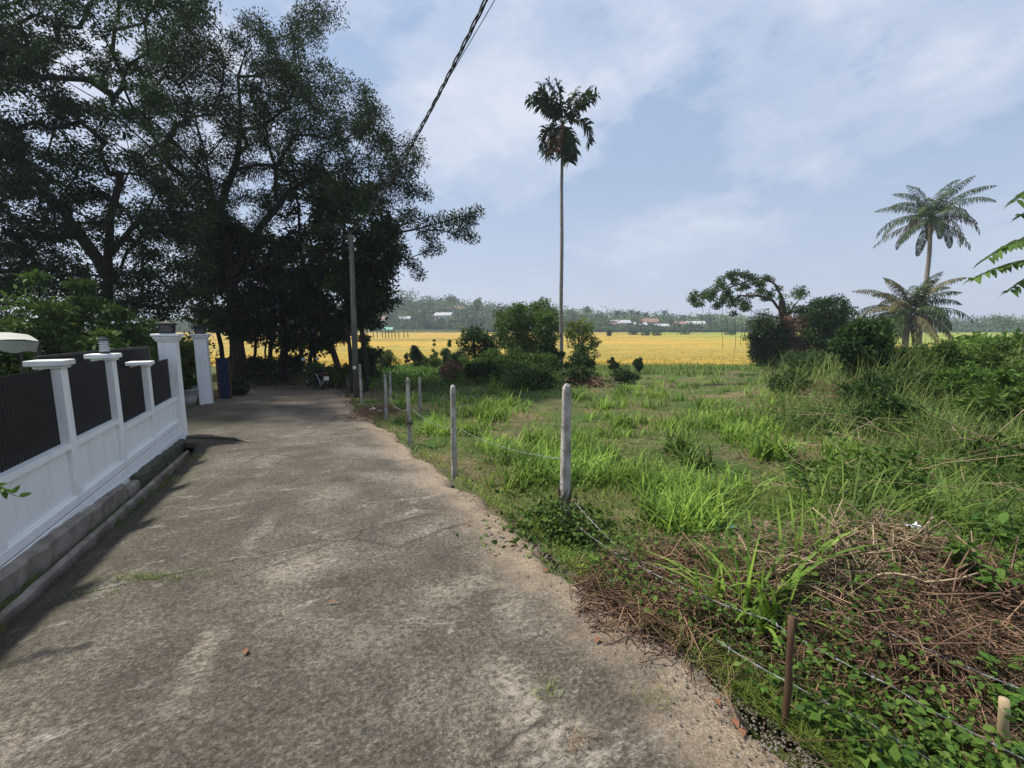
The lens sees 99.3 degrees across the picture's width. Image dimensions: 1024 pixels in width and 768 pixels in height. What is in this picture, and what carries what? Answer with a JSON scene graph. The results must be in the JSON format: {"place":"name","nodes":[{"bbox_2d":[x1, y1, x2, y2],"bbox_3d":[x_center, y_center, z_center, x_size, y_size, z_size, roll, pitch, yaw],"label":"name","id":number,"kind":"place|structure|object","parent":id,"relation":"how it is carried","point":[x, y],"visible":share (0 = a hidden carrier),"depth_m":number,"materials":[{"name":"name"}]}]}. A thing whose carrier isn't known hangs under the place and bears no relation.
{"place":"outdoors","nodes":[
{"label":"outdoors","id":0,"kind":"place"},
{"bbox_2d":[0,385,790,767],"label":"road","id":1,"kind":"structure","parent":0,"point":[428,639],"depth_m":2.39,"materials":[{"name":"concrete"}]},
{"bbox_2d":[215,357,232,398],"bbox_3d":[-9.099,-0.180,13.745,0.383,1.350,0.048,-2,8,-17],"label":"blue screen","id":2,"kind":"object","parent":1,"relation":"on","point":[223,374],"visible":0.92,"depth_m":13.74,"materials":[{"name":"metal"}]},
{"bbox_2d":[3,394,841,767],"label":"gravel","id":3,"kind":"structure","parent":1,"relation":"on","point":[753,718],"depth_m":1.98,"materials":[{"name":"gravel"}]},
{"bbox_2d":[0,312,1023,767],"bbox_3d":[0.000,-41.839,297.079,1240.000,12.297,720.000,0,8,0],"label":"ground","id":4,"kind":"structure","parent":0,"point":[544,408],"depth_m":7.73,"materials":[{"name":"plant"}]},
{"bbox_2d":[0,332,41,372],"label":"awning","id":5,"kind":"object","parent":4,"relation":"on","point":[23,342],"visible":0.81,"depth_m":6.12,"materials":[{"name":"fabric"}]},
{"bbox_2d":[0,268,92,376],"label":"shrub","id":6,"kind":"object","parent":4,"relation":"on","point":[50,307],"visible":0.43,"depth_m":8.85,"materials":[{"name":"green plant"}]},
{"bbox_2d":[0,484,127,602],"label":"kerb","id":7,"kind":"structure","parent":4,"relation":"on","point":[18,572],"depth_m":3.63,"materials":[{"name":"concrete"}]},
{"bbox_2d":[0,277,130,371],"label":"shrub","id":8,"kind":"object","parent":4,"relation":"on","point":[84,343],"visible":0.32,"depth_m":9.18,"materials":[{"name":"green plant"}]},
{"bbox_2d":[0,353,182,568],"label":"boundary wall","id":9,"kind":"structure","parent":4,"relation":"on","point":[75,438],"depth_m":4.17,"materials":[{"name":"white paint"}]},
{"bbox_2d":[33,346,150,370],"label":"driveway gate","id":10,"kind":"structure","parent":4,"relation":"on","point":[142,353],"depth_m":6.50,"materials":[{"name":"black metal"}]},
{"bbox_2d":[0,450,189,625],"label":"drain lip","id":11,"kind":"object","parent":4,"relation":"on","point":[11,612],"visible":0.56,"depth_m":3.68,"materials":[{"name":"concrete"}]},
{"bbox_2d":[30,277,181,361],"bbox_3d":[-9.723,-0.873,10.511,2.672,3.330,2.533,-5,9,-32],"label":"shrub","id":12,"kind":"object","parent":4,"relation":"on","point":[136,336],"visible":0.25,"depth_m":10.10,"materials":[{"name":"green plant"}]},
{"bbox_2d":[0,0,222,138],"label":"overhanging tree","id":13,"kind":"object","parent":4,"relation":"on","point":[18,71],"visible":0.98,"depth_m":11.82,"materials":[{"name":"green plant"}]},
{"bbox_2d":[0,23,228,327],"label":"broad tree","id":14,"kind":"object","parent":4,"relation":"on","point":[19,181],"visible":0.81,"depth_m":13.60,"materials":[{"name":"green plant"}]},
{"bbox_2d":[130,439,185,488],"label":"kerb","id":15,"kind":"structure","parent":4,"relation":"on","point":[145,474],"depth_m":6.17,"materials":[{"name":"concrete"}]},
{"bbox_2d":[150,333,187,438],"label":"gate pillar","id":16,"kind":"structure","parent":4,"relation":"on","point":[168,347],"depth_m":7.53,"materials":[{"name":"white paint"}]},
{"bbox_2d":[157,337,195,382],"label":"shrub","id":17,"kind":"object","parent":4,"relation":"on","point":[187,354],"visible":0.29,"depth_m":12.85,"materials":[{"name":"green plant"}]},
{"bbox_2d":[189,334,213,404],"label":"gate pillar","id":18,"kind":"structure","parent":4,"relation":"on","point":[203,366],"depth_m":12.48,"materials":[{"name":"white paint"}]},
{"bbox_2d":[171,243,239,357],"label":"slender tree","id":19,"kind":"object","parent":4,"relation":"on","point":[219,338],"visible":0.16,"depth_m":20.38,"materials":[{"name":"green plant"}]},
{"bbox_2d":[26,0,485,381],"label":"spreading tree","id":20,"kind":"object","parent":4,"relation":"on","point":[285,75],"visible":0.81,"depth_m":15.08,"materials":[{"name":"green plant"}]},
{"bbox_2d":[229,354,288,375],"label":"scrub bush","id":21,"kind":"object","parent":4,"relation":"on","point":[250,368],"visible":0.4,"depth_m":20.42,"materials":[{"name":"green plant"}]},
{"bbox_2d":[250,353,311,375],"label":"scrub bush","id":22,"kind":"object","parent":4,"relation":"on","point":[295,362],"visible":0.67,"depth_m":20.79,"materials":[{"name":"green plant"}]},
{"bbox_2d":[186,210,397,381],"bbox_3d":[-10.040,-3.989,18.586,11.087,8.264,6.560,0,8,0],"label":"understorey tree","id":23,"kind":"object","parent":4,"relation":"on","point":[280,281],"visible":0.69,"depth_m":17.28,"materials":[{"name":"green plant"}]},
{"bbox_2d":[270,149,334,385],"bbox_3d":[-8.347,-4.822,18.251,2.605,9.846,3.546,-3,8,-22],"label":"slender tree","id":24,"kind":"object","parent":4,"relation":"on","point":[296,210],"visible":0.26,"depth_m":17.52,"materials":[{"name":"green plant"}]},
{"bbox_2d":[211,372,439,408],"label":"leaf litter","id":25,"kind":"object","parent":4,"relation":"on","point":[293,386],"visible":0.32,"depth_m":16.97,"materials":[{"name":"plant"}]},
{"bbox_2d":[303,360,349,388],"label":"scrub bush","id":26,"kind":"object","parent":4,"relation":"on","point":[333,372],"visible":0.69,"depth_m":17.22,"materials":[{"name":"green plant"}]},
{"bbox_2d":[299,182,370,387],"bbox_3d":[-6.759,-3.912,17.010,2.493,8.298,3.161,-6,10,-39],"label":"slender tree","id":27,"kind":"object","parent":4,"relation":"on","point":[334,355],"visible":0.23,"depth_m":16.99,"materials":[{"name":"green plant"}]},
{"bbox_2d":[302,168,394,392],"bbox_3d":[-5.451,-3.484,14.658,2.594,7.784,4.069,-4,9,-29],"label":"slender tree","id":28,"kind":"object","parent":4,"relation":"on","point":[338,284],"visible":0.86,"depth_m":14.03,"materials":[{"name":"green plant"}]},
{"bbox_2d":[346,234,359,397],"bbox_3d":[-4.979,-1.919,13.707,0.243,5.396,0.356,-7,11,-44],"label":"utility pole","id":29,"kind":"object","parent":4,"relation":"on","point":[355,366],"visible":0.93,"depth_m":13.70,"materials":[{"name":"concrete"}]},
{"bbox_2d":[329,400,406,422],"bbox_3d":[-3.401,0.675,11.152,1.494,0.435,3.489,0,8,0],"label":"brush pile","id":30,"kind":"object","parent":4,"relation":"on","point":[370,413],"visible":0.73,"depth_m":10.59,"materials":[{"name":"plant"}]},
{"bbox_2d":[358,333,384,384],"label":"scrub bush","id":31,"kind":"object","parent":4,"relation":"on","point":[374,354],"visible":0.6,"depth_m":18.26,"materials":[{"name":"green plant"}]},
{"bbox_2d":[337,212,408,391],"bbox_3d":[-4.833,-2.937,15.284,2.416,6.511,4.082,-3,8,-20],"label":"slender tree","id":32,"kind":"object","parent":4,"relation":"on","point":[369,301],"visible":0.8,"depth_m":14.47,"materials":[{"name":"green plant"}]},
{"bbox_2d":[361,361,479,388],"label":"bright weeds","id":33,"kind":"object","parent":4,"relation":"on","point":[404,372],"visible":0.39,"depth_m":20.23,"materials":[{"name":"green plant"}]},
{"bbox_2d":[450,385,457,481],"bbox_3d":[-0.730,0.705,5.457,0.090,1.409,0.089,0,8,0],"label":"fence post","id":34,"kind":"object","parent":4,"relation":"on","point":[453,409],"visible":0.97,"depth_m":5.42,"materials":[{"name":"concrete"}]},
{"bbox_2d":[455,323,500,364],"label":"tree","id":35,"kind":"object","parent":4,"relation":"on","point":[483,340],"visible":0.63,"depth_m":21.79,"materials":[{"name":"green plant"}]},
{"bbox_2d":[461,360,503,380],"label":"bush","id":36,"kind":"object","parent":4,"relation":"on","point":[478,369],"visible":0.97,"depth_m":16.87,"materials":[{"name":"green plant"}]},
{"bbox_2d":[401,358,641,394],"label":"brambles","id":37,"kind":"object","parent":4,"relation":"on","point":[487,378],"visible":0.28,"depth_m":16.67,"materials":[{"name":"green plant"}]},
{"bbox_2d":[494,346,558,374],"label":"bush","id":38,"kind":"object","parent":4,"relation":"on","point":[544,360],"visible":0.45,"depth_m":18.28,"materials":[{"name":"green plant"}]},
{"bbox_2d":[491,296,564,355],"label":"round tree","id":39,"kind":"object","parent":4,"relation":"on","point":[519,322],"visible":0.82,"depth_m":22.80,"materials":[{"name":"green plant"}]},
{"bbox_2d":[502,363,565,389],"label":"bush","id":40,"kind":"object","parent":4,"relation":"on","point":[528,377],"visible":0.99,"depth_m":15.68,"materials":[{"name":"green plant"}]},
{"bbox_2d":[537,328,565,373],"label":"bush","id":41,"kind":"object","parent":4,"relation":"on","point":[546,347],"visible":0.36,"depth_m":19.74,"materials":[{"name":"green plant"}]},
{"bbox_2d":[84,319,1023,331],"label":"distant scrub","id":42,"kind":"object","parent":4,"relation":"on","point":[434,324],"visible":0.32,"depth_m":232.48,"materials":[{"name":"plant"}]},
{"bbox_2d":[87,295,1023,332],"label":"distant woodland","id":43,"kind":"object","parent":4,"relation":"on","point":[469,314],"visible":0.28,"depth_m":246.65,"materials":[{"name":"plant"}]},
{"bbox_2d":[524,76,600,369],"bbox_3d":[2.199,-6.608,19.770,3.347,13.538,1.778,0,8,0],"label":"areca palm","id":44,"kind":"object","parent":4,"relation":"on","point":[563,144],"visible":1,"depth_m":19.03,"materials":[{"name":"green plant"}]},
{"bbox_2d":[559,383,571,540],"bbox_3d":[0.457,0.814,3.727,0.106,1.654,0.106,0,8,0],"label":"fence post","id":45,"kind":"object","parent":4,"relation":"on","point":[565,466],"visible":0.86,"depth_m":3.66,"materials":[{"name":"concrete"}]},
{"bbox_2d":[571,520,1023,759],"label":"barbed wire","id":46,"kind":"object","parent":45,"relation":"attached to","point":[873,677],"visible":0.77,"depth_m":1.96,"materials":[{"name":"metal"}]},
{"bbox_2d":[557,364,599,387],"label":"bush","id":47,"kind":"object","parent":4,"relation":"on","point":[572,371],"visible":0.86,"depth_m":16.39,"materials":[{"name":"green plant"}]},
{"bbox_2d":[456,486,705,562],"bbox_3d":[0.552,1.148,3.860,2.055,0.550,1.322,0,8,0],"label":"creeper","id":48,"kind":"object","parent":4,"relation":"on","point":[545,518],"visible":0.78,"depth_m":3.71,"materials":[{"name":"green plant"}]},
{"bbox_2d":[562,345,600,372],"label":"bush","id":49,"kind":"object","parent":4,"relation":"on","point":[579,357],"visible":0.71,"depth_m":20.20,"materials":[{"name":"green plant"}]},
{"bbox_2d":[362,367,803,425],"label":"broad grass","id":50,"kind":"structure","parent":4,"relation":"on","point":[602,404],"depth_m":11.59,"materials":[{"name":"plant"}]},
{"bbox_2d":[563,314,602,350],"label":"sapling","id":51,"kind":"object","parent":4,"relation":"on","point":[574,330],"visible":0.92,"depth_m":21.58,"materials":[{"name":"green plant"}]},
{"bbox_2d":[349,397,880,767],"bbox_3d":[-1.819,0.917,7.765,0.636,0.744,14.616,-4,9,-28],"label":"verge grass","id":52,"kind":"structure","parent":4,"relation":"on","point":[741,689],"depth_m":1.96,"materials":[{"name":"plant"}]},
{"bbox_2d":[403,403,895,539],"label":"broad grass","id":53,"kind":"structure","parent":4,"relation":"on","point":[694,502],"depth_m":5.26,"materials":[{"name":"plant"}]},
{"bbox_2d":[560,530,745,629],"bbox_3d":[0.950,1.286,3.018,1.239,0.550,1.214,0,8,0],"label":"brush pile","id":54,"kind":"object","parent":4,"relation":"on","point":[649,556],"visible":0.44,"depth_m":2.99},
{"bbox_2d":[560,535,773,656],"bbox_3d":[0.979,1.326,2.758,1.295,0.450,1.114,0,8,0],"label":"brush pile","id":55,"kind":"object","parent":4,"relation":"on","point":[611,608],"visible":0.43,"depth_m":2.64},
{"bbox_2d":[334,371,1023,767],"bbox_3d":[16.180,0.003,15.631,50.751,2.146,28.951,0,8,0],"label":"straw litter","id":56,"kind":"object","parent":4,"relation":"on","point":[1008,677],"visible":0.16,"depth_m":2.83,"materials":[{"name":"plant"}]},
{"bbox_2d":[645,414,719,456],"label":"grass clump","id":57,"kind":"object","parent":4,"relation":"on","point":[684,440],"visible":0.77,"depth_m":6.47,"materials":[{"name":"plant"}]},
{"bbox_2d":[349,376,1023,767],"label":"leafy weeds","id":58,"kind":"object","parent":4,"relation":"on","point":[817,712],"visible":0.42,"depth_m":2.08,"materials":[{"name":"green plant"}]},
{"bbox_2d":[659,436,741,470],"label":"grass clump","id":59,"kind":"object","parent":4,"relation":"on","point":[704,462],"visible":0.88,"depth_m":5.82,"materials":[{"name":"plant"}]},
{"bbox_2d":[652,511,810,559],"bbox_3d":[2.048,1.179,3.549,1.802,0.406,1.196,0,8,0],"label":"brush pile","id":60,"kind":"object","parent":4,"relation":"on","point":[755,523],"visible":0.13,"depth_m":3.49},
{"bbox_2d":[605,545,861,683],"bbox_3d":[1.160,1.333,2.530,1.250,0.548,1.089,0,8,0],"label":"brush pile","id":61,"kind":"object","parent":4,"relation":"on","point":[691,609],"visible":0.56,"depth_m":2.42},
{"bbox_2d":[688,459,792,496],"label":"grass clump","id":62,"kind":"object","parent":4,"relation":"on","point":[744,485],"visible":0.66,"depth_m":4.89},
{"bbox_2d":[686,269,820,374],"bbox_3d":[14.976,-3.723,26.787,9.193,6.620,3.827,0,8,0],"label":"arching tree","id":63,"kind":"object","parent":4,"relation":"on","point":[709,295],"visible":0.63,"depth_m":26.25,"materials":[{"name":"green plant"}]},
{"bbox_2d":[706,419,815,463],"bbox_3d":[3.551,0.799,6.179,1.378,0.616,1.063,5,9,31],"label":"grass clump","id":64,"kind":"object","parent":4,"relation":"on","point":[761,447],"visible":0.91,"depth_m":6.04,"materials":[{"name":"plant"}]},
{"bbox_2d":[642,498,884,658],"bbox_3d":[1.389,1.075,2.300,1.245,0.856,0.794,0,8,0],"label":"strap leaf clump","id":65,"kind":"object","parent":4,"relation":"on","point":[760,597],"visible":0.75,"depth_m":2.42,"materials":[{"name":"green plant"}]},
{"bbox_2d":[744,320,790,373],"bbox_3d":[15.282,-2.180,26.066,2.495,3.428,2.061,0,8,0],"label":"creeper mass","id":66,"kind":"object","parent":4,"relation":"on","point":[770,341],"visible":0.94,"depth_m":25.64,"materials":[{"name":"green plant"}]},
{"bbox_2d":[522,483,1023,767],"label":"verge weeds","id":67,"kind":"object","parent":4,"relation":"on","point":[929,735],"visible":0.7,"depth_m":1.89,"materials":[{"name":"green plant"}]},
{"bbox_2d":[782,614,794,752],"bbox_3d":[1.147,1.247,1.801,0.065,0.630,0.036,0,8,0],"label":"stake","id":68,"kind":"object","parent":4,"relation":"on","point":[788,687],"visible":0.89,"depth_m":1.79,"materials":[{"name":"brown wood"}]},
{"bbox_2d":[766,368,816,396],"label":"bush","id":69,"kind":"object","parent":4,"relation":"on","point":[785,378],"visible":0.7,"depth_m":10.36,"materials":[{"name":"green plant"}]},
{"bbox_2d":[779,315,823,364],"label":"vine thicket","id":70,"kind":"object","parent":4,"relation":"on","point":[793,344],"visible":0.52,"depth_m":25.73,"materials":[{"name":"green plant"}]},
{"bbox_2d":[750,493,857,595],"bbox_3d":[1.765,0.952,2.616,0.539,0.591,0.446,-5,9,-35],"label":"strap leaf clump","id":71,"kind":"object","parent":4,"relation":"on","point":[801,535],"visible":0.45,"depth_m":2.62,"materials":[{"name":"green plant"}]},
{"bbox_2d":[760,669,851,730],"bbox_3d":[1.299,1.397,1.917,0.360,0.168,0.285,-5,9,-35],"label":"leafy plant","id":72,"kind":"object","parent":4,"relation":"on","point":[774,681],"visible":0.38,"depth_m":1.94,"materials":[{"name":"green plant"}]},
{"bbox_2d":[782,350,841,377],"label":"bush","id":73,"kind":"object","parent":4,"relation":"on","point":[795,361],"visible":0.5,"depth_m":13.35,"materials":[{"name":"green plant"}]},
{"bbox_2d":[797,293,859,355],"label":"dense tree","id":74,"kind":"object","parent":4,"relation":"on","point":[823,310],"visible":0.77,"depth_m":25.08,"materials":[{"name":"green plant"}]},
{"bbox_2d":[693,518,977,668],"bbox_3d":[1.765,1.199,2.558,1.273,0.742,1.138,0,8,0],"label":"brush pile","id":75,"kind":"object","parent":4,"relation":"on","point":[825,568],"visible":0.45,"depth_m":2.49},
{"bbox_2d":[743,367,934,415],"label":"grass","id":76,"kind":"structure","parent":4,"relation":"on","point":[828,390],"depth_m":9.68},
{"bbox_2d":[662,552,1023,767],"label":"brush pile","id":77,"kind":"object","parent":4,"relation":"on","point":[842,612],"visible":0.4,"depth_m":2.11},
{"bbox_2d":[821,312,901,382],"bbox_3d":[8.564,-0.532,10.635,1.618,2.459,3.107,6,10,39],"label":"broadleaf shrub","id":78,"kind":"object","parent":4,"relation":"on","point":[851,342],"visible":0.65,"depth_m":10.09,"materials":[{"name":"green plant"}]},
{"bbox_2d":[710,352,1023,570],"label":"tall grass","id":79,"kind":"structure","parent":4,"relation":"on","point":[895,494],"depth_m":3.61,"materials":[{"name":"plant"}]},
{"bbox_2d":[835,369,904,407],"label":"bush","id":80,"kind":"object","parent":4,"relation":"on","point":[862,387],"visible":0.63,"depth_m":8.11,"materials":[{"name":"green plant"}]},
{"bbox_2d":[737,342,1023,535],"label":"reed stalks","id":81,"kind":"object","parent":4,"relation":"on","point":[911,454],"visible":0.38,"depth_m":4.76,"materials":[{"name":"plant"}]},
{"bbox_2d":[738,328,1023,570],"bbox_3d":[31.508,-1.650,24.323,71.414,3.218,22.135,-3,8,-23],"label":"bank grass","id":82,"kind":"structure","parent":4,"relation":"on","point":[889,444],"depth_m":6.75,"materials":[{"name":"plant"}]},
{"bbox_2d":[739,499,1023,617],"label":"brush pile","id":83,"kind":"object","parent":4,"relation":"on","point":[908,544],"visible":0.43,"depth_m":2.69,"materials":[{"name":"plant"}]},
{"bbox_2d":[743,354,1023,554],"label":"scrambling weeds","id":84,"kind":"object","parent":4,"relation":"on","point":[885,461],"visible":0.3,"depth_m":4.16,"materials":[{"name":"green plant"}]},
{"bbox_2d":[841,393,941,436],"bbox_3d":[5.653,0.512,6.544,1.395,0.795,1.050,0,8,0],"label":"bush","id":85,"kind":"object","parent":4,"relation":"on","point":[896,401],"visible":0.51,"depth_m":6.39,"materials":[{"name":"green plant"}]},
{"bbox_2d":[763,579,1023,767],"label":"brush pile","id":86,"kind":"object","parent":4,"relation":"on","point":[985,645],"visible":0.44,"depth_m":1.96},
{"bbox_2d":[768,449,1023,574],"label":"fresh grass","id":87,"kind":"structure","parent":4,"relation":"on","point":[962,532],"depth_m":3.24,"materials":[{"name":"plant"}]},
{"bbox_2d":[850,363,944,402],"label":"bush","id":88,"kind":"object","parent":4,"relation":"on","point":[898,380],"visible":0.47,"depth_m":8.33,"materials":[{"name":"green plant"}]},
{"bbox_2d":[849,271,974,346],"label":"coconut palm","id":89,"kind":"object","parent":4,"relation":"on","point":[904,317],"visible":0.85,"depth_m":31.73,"materials":[{"name":"green plant"}]},
{"bbox_2d":[886,342,965,372],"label":"bush","id":90,"kind":"object","parent":4,"relation":"on","point":[901,350],"visible":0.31,"depth_m":10.32,"materials":[{"name":"green plant"}]},
{"bbox_2d":[834,531,1023,651],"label":"brush pile","id":91,"kind":"object","parent":4,"relation":"on","point":[979,592],"visible":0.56,"depth_m":2.29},
{"bbox_2d":[872,175,997,346],"bbox_3d":[34.102,-8.880,35.931,6.753,15.474,7.071,0,8,0],"label":"coconut palm","id":92,"kind":"object","parent":4,"relation":"on","point":[941,224],"visible":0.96,"depth_m":35.17,"materials":[{"name":"green plant"}]},
{"bbox_2d":[924,358,995,406],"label":"bush","id":93,"kind":"object","parent":4,"relation":"on","point":[976,375],"visible":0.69,"depth_m":7.85,"materials":[{"name":"green plant"}]},
{"bbox_2d":[909,336,1022,374],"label":"bush","id":94,"kind":"object","parent":4,"relation":"on","point":[976,354],"visible":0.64,"depth_m":8.96,"materials":[{"name":"green plant"}]},
{"bbox_2d":[931,436,1023,481],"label":"bush","id":95,"kind":"object","parent":4,"relation":"on","point":[977,443],"visible":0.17,"depth_m":4.92,"materials":[{"name":"green plant"}]},
{"bbox_2d":[933,530,1023,600],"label":"leafy plant","id":96,"kind":"object","parent":4,"relation":"on","point":[955,545],"visible":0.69,"depth_m":2.33,"materials":[{"name":"green plant"}]},
{"bbox_2d":[941,327,1023,365],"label":"bush","id":97,"kind":"object","parent":4,"relation":"on","point":[987,340],"visible":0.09,"depth_m":11.34,"materials":[{"name":"green plant"}]},
{"bbox_2d":[946,385,1023,431],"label":"bush","id":98,"kind":"object","parent":4,"relation":"on","point":[998,405],"visible":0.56,"depth_m":6.11,"materials":[{"name":"green plant"}]},
{"bbox_2d":[963,512,1023,570],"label":"leafy plant","id":99,"kind":"object","parent":4,"relation":"on","point":[1002,519],"visible":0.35,"depth_m":3.02,"materials":[{"name":"green plant"}]},
{"bbox_2d":[964,191,1023,297],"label":"feathery tree","id":100,"kind":"object","parent":4,"relation":"on","point":[1011,246],"visible":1,"depth_m":4.28,"materials":[{"name":"green plant"}]},
{"bbox_2d":[973,646,1023,722],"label":"leafy plant","id":101,"kind":"object","parent":4,"relation":"on","point":[1015,698],"visible":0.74,"depth_m":1.84,"materials":[{"name":"green plant"}]},
{"bbox_2d":[973,356,1023,394],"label":"bush","id":102,"kind":"object","parent":4,"relation":"on","point":[1003,378],"visible":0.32,"depth_m":7.10,"materials":[{"name":"green plant"}]},
{"bbox_2d":[996,696,1011,757],"bbox_3d":[1.915,1.345,1.691,0.089,0.285,0.046,0,8,0],"label":"stake","id":103,"kind":"object","parent":4,"relation":"on","point":[1002,722],"visible":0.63,"depth_m":1.67,"materials":[{"name":"beige wood"}]},
{"bbox_3d":[4.620,-1.766,-5.176,0.273,8.141,0.280,0,8,0],"label":"utility pole","id":104,"kind":"object","parent":4,"relation":"on","visible":0},
{"bbox_2d":[344,0,487,237],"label":"overhead cable","id":105,"kind":"object","parent":104,"relation":"attached to","point":[470,32],"visible":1,"depth_m":5.33,"materials":[{"name":"rubber"}]},
{"bbox_2d":[0,0,1023,327],"label":"sky","id":106,"kind":"structure","parent":0,"point":[769,137],"materials":[{"name":"blue"}]},
{"bbox_2d":[175,332,1022,366],"bbox_3d":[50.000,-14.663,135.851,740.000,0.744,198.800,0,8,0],"label":"paddy field","id":107,"kind":"structure","parent":0,"point":[624,341],"depth_m":72.61,"materials":[{"name":"plant"}]},
{"bbox_2d":[377,361,770,378],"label":"field edge grass","id":108,"kind":"structure","parent":107,"relation":"on","point":[659,369],"depth_m":31.31,"materials":[{"name":"plant"}]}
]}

